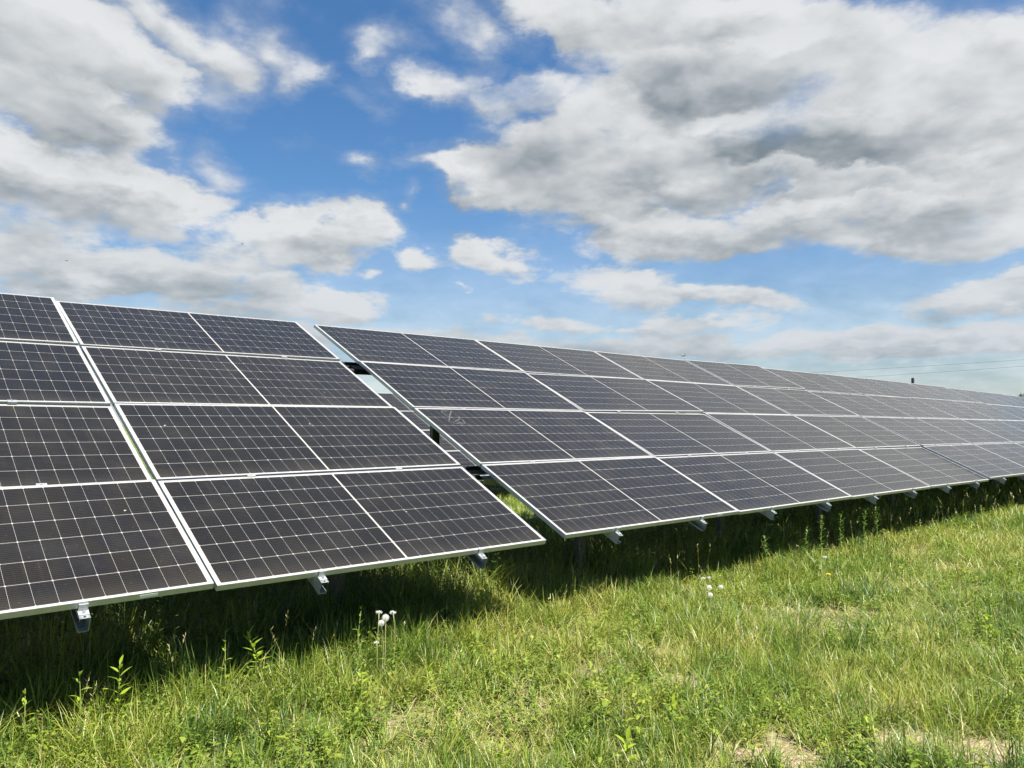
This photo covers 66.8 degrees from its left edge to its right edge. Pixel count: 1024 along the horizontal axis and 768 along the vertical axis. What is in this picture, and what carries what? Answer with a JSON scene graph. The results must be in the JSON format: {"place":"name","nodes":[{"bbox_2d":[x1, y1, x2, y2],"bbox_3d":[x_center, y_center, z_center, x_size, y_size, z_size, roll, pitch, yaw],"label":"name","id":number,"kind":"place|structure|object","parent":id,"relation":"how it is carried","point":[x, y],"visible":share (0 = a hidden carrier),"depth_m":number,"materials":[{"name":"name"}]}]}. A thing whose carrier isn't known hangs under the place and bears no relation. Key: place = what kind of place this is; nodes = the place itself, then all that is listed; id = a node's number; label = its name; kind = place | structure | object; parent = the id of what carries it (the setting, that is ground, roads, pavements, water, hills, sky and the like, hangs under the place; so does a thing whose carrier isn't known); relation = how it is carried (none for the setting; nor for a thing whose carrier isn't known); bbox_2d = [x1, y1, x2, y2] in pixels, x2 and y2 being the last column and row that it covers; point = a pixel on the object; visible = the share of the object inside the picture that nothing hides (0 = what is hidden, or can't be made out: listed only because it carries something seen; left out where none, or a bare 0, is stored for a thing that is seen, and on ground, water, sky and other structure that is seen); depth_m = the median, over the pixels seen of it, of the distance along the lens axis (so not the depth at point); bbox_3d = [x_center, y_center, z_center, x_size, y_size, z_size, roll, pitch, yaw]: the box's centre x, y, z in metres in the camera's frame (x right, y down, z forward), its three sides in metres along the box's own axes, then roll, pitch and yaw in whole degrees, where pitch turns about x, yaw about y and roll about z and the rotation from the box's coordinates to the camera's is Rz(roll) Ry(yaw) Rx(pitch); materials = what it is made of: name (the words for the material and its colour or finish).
{"place":"outdoors","nodes":[
{"label":"outdoors","id":0,"kind":"place"},
{"bbox_2d":[0,0,1023,424],"label":"sky","id":1,"kind":"structure","parent":0,"point":[815,186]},
{"bbox_2d":[0,425,1023,767],"bbox_3d":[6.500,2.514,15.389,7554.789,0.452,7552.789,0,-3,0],"label":"ground","id":2,"kind":"structure","parent":0,"point":[805,751],"depth_m":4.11,"materials":[{"name":"green plant"}]},
{"bbox_2d":[14,689,34,750],"bbox_3d":[-2.287,1.595,3.636,0.090,0.330,0.075,-2,-4,39],"label":"leafy weed","id":3,"kind":"object","parent":2,"relation":"on","point":[24,701],"visible":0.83,"depth_m":3.64,"materials":[{"name":"green plant"}]},
{"bbox_2d":[70,670,90,729],"bbox_3d":[-2.114,1.584,3.811,0.109,0.376,0.098,1,-3,-16],"label":"leafy weed","id":4,"kind":"object","parent":2,"relation":"on","point":[78,698],"visible":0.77,"depth_m":3.80,"materials":[{"name":"green plant"}]},
{"bbox_2d":[104,655,132,724],"bbox_3d":[-1.952,1.567,3.881,0.138,0.416,0.146,-1,-3,12],"label":"leafy weed","id":5,"kind":"object","parent":2,"relation":"on","point":[119,682],"visible":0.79,"depth_m":3.88,"materials":[{"name":"green plant"}]},
{"bbox_2d":[218,629,231,691],"bbox_3d":[-1.575,1.565,4.269,0.073,0.413,0.103,1,-3,-25],"label":"leafy weed","id":6,"kind":"object","parent":2,"relation":"on","point":[224,649],"visible":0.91,"depth_m":4.28,"materials":[{"name":"green plant"}]},
{"bbox_2d":[243,624,278,681],"bbox_3d":[-1.424,1.571,4.411,0.197,0.411,0.151,2,-3,-29],"label":"leafy weed","id":7,"kind":"object","parent":2,"relation":"on","point":[253,647],"visible":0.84,"depth_m":4.41,"materials":[{"name":"green plant"}]},
{"bbox_2d":[0,293,545,632],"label":"solar array","id":8,"kind":"object","parent":2,"relation":"on","point":[271,451],"visible":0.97,"depth_m":5.45,"materials":[{"name":"black glass"}]},
{"bbox_2d":[354,606,362,656],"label":"leafy weed","id":9,"kind":"object","parent":2,"relation":"on","point":[358,628],"visible":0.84,"depth_m":4.83,"materials":[{"name":"green plant"}]},
{"bbox_2d":[348,667,369,711],"bbox_3d":[-0.817,1.642,4.146,0.128,0.274,0.089,1,-3,-21],"label":"leafy weed","id":10,"kind":"object","parent":2,"relation":"on","point":[359,674],"visible":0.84,"depth_m":4.15,"materials":[{"name":"green plant"}]},
{"bbox_2d":[374,640,378,670],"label":"dandelion","id":11,"kind":"object","parent":2,"relation":"on","point":[376,653],"visible":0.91,"depth_m":4.66,"materials":[{"name":"white plant"}]},
{"bbox_2d":[376,610,382,677],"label":"dandelion","id":12,"kind":"object","parent":2,"relation":"on","point":[377,640],"visible":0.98,"depth_m":4.61,"materials":[{"name":"white plant"}]},
{"bbox_2d":[378,620,383,687],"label":"dandelion","id":13,"kind":"object","parent":2,"relation":"on","point":[381,623],"visible":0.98,"depth_m":4.53,"materials":[{"name":"white plant"}]},
{"bbox_2d":[382,614,388,685],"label":"dandelion","id":14,"kind":"object","parent":2,"relation":"on","point":[384,619],"visible":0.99,"depth_m":4.48,"materials":[{"name":"white plant"}]},
{"bbox_2d":[390,611,395,675],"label":"dandelion","id":15,"kind":"object","parent":2,"relation":"on","point":[394,636],"visible":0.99,"depth_m":4.61,"materials":[{"name":"white plant"}]},
{"bbox_2d":[377,393,477,474],"bbox_3d":[-1.116,1.674,20.924,9.754,2.912,4.254,3,-4,-41],"label":"solar array","id":16,"kind":"object","parent":2,"relation":"on","point":[446,445],"visible":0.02,"depth_m":20.13,"materials":[{"name":"black glass"}]},
{"bbox_2d":[421,661,439,699],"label":"leafy weed","id":17,"kind":"object","parent":2,"relation":"on","point":[428,669],"visible":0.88,"depth_m":4.37,"materials":[{"name":"green plant"}]},
{"bbox_2d":[488,740,510,767],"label":"leafy weed","id":18,"kind":"object","parent":2,"relation":"on","point":[501,745],"visible":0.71,"depth_m":3.51,"materials":[{"name":"green plant"}]},
{"bbox_2d":[0,491,1023,767],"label":"leafy herbs","id":19,"kind":"object","parent":2,"relation":"on","point":[562,675],"visible":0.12,"depth_m":4.23,"materials":[{"name":"green plant"}]},
{"bbox_2d":[0,468,1023,705],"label":"shaded undergrowth","id":20,"kind":"object","parent":2,"relation":"on","point":[907,498],"visible":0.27,"depth_m":8.15,"materials":[{"name":"green plant"}]},
{"bbox_2d":[16,478,1022,754],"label":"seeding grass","id":21,"kind":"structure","parent":2,"relation":"on","point":[572,576],"depth_m":7.24,"materials":[{"name":"green plant"}]},
{"bbox_2d":[615,725,637,765],"bbox_3d":[0.523,1.666,3.552,0.124,0.198,0.143,-1,-3,15],"label":"leafy weed","id":22,"kind":"object","parent":2,"relation":"on","point":[628,734],"visible":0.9,"depth_m":3.55,"materials":[{"name":"green plant"}]},
{"bbox_2d":[314,325,988,580],"bbox_3d":[2.654,0.850,10.817,9.755,2.950,4.251,3,-4,-42],"label":"solar array","id":23,"kind":"object","parent":2,"relation":"on","point":[565,443],"visible":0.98,"depth_m":9.19,"materials":[{"name":"black glass"}]},
{"bbox_2d":[342,362,360,365],"bbox_3d":[-1.954,-0.232,8.505,0.048,0.056,1.374,-3,-4,45],"label":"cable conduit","id":24,"kind":"object","parent":23,"relation":"attached to","point":[349,363],"visible":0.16,"depth_m":8.64,"materials":[{"name":"black plastic"}]},
{"bbox_2d":[349,368,370,374],"bbox_3d":[-1.826,-0.145,8.356,0.068,0.075,1.376,-3,-4,45],"label":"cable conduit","id":25,"kind":"object","parent":23,"relation":"attached to","point":[359,372],"visible":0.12,"depth_m":8.49,"materials":[{"name":"black plastic"}]},
{"bbox_2d":[463,466,482,470],"bbox_3d":[-0.520,0.751,6.840,0.052,0.066,1.388,-3,-4,45],"label":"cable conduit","id":26,"kind":"object","parent":23,"relation":"attached to","point":[467,468],"visible":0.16,"depth_m":6.98,"materials":[{"name":"black plastic"}]},
{"bbox_2d":[467,470,485,473],"bbox_3d":[-0.481,0.781,6.794,0.050,0.038,1.289,-3,-4,45],"label":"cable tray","id":27,"kind":"object","parent":23,"relation":"attached to","point":[476,471],"depth_m":6.97,"materials":[{"name":"metal"}]},
{"bbox_2d":[472,475,482,479],"bbox_3d":[-0.432,0.815,6.737,0.052,0.064,1.388,-3,-4,45],"label":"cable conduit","id":28,"kind":"object","parent":23,"relation":"attached to","point":[477,477],"visible":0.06,"depth_m":6.84,"materials":[{"name":"black plastic"}]},
{"bbox_2d":[663,694,683,722],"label":"leafy weed","id":29,"kind":"object","parent":2,"relation":"on","point":[674,706],"visible":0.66,"depth_m":3.95,"materials":[{"name":"green plant"}]},
{"bbox_2d":[761,535,771,571],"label":"leafy weed","id":30,"kind":"object","parent":2,"relation":"on","point":[764,537],"visible":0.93,"depth_m":7.88,"materials":[{"name":"green plant"}]},
{"bbox_2d":[799,526,807,561],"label":"leafy weed","id":31,"kind":"object","parent":2,"relation":"on","point":[806,542],"visible":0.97,"depth_m":8.33,"materials":[{"name":"green plant"}]},
{"bbox_2d":[816,515,824,555],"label":"leafy weed","id":32,"kind":"object","parent":2,"relation":"on","point":[821,534],"visible":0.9,"depth_m":8.68,"materials":[{"name":"green plant"}]},
{"bbox_2d":[836,513,844,553],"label":"leafy weed","id":33,"kind":"object","parent":2,"relation":"on","point":[840,535],"visible":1,"depth_m":9.05,"materials":[{"name":"green plant"}]},
{"bbox_2d":[859,508,867,547],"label":"leafy weed","id":34,"kind":"object","parent":2,"relation":"on","point":[863,529],"visible":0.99,"depth_m":9.33,"materials":[{"name":"green plant"}]},
{"bbox_2d":[860,716,881,750],"bbox_3d":[1.720,1.696,3.749,0.098,0.188,0.094,1,-3,-16],"label":"leafy weed","id":35,"kind":"object","parent":2,"relation":"on","point":[867,719],"visible":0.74,"depth_m":3.75,"materials":[{"name":"green plant"}]},
{"bbox_2d":[873,507,882,548],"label":"leafy weed","id":36,"kind":"object","parent":2,"relation":"on","point":[876,527],"visible":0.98,"depth_m":9.62,"materials":[{"name":"green plant"}]},
{"bbox_2d":[764,368,1023,503],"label":"solar array","id":37,"kind":"object","parent":2,"relation":"on","point":[979,437],"visible":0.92,"depth_m":16.00,"materials":[{"name":"black glass"}]},
{"bbox_2d":[947,388,1023,418],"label":"solar array","id":38,"kind":"object","parent":2,"relation":"on","point":[1012,405],"visible":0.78,"depth_m":22.92,"materials":[{"name":"black glass"}]},
{"bbox_2d":[982,609,998,642],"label":"leafy weed","id":39,"kind":"object","parent":2,"relation":"on","point":[987,618],"visible":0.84,"depth_m":5.69,"materials":[{"name":"green plant"}]},
{"bbox_2d":[809,360,1012,372],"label":"power line","id":40,"kind":"object","parent":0,"point":[916,366],"visible":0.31,"depth_m":140.29,"materials":[{"name":"metal"}]},
{"bbox_2d":[869,366,1018,376],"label":"power line","id":41,"kind":"object","parent":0,"point":[947,371],"visible":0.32,"depth_m":137.00,"materials":[{"name":"metal"}]}
]}

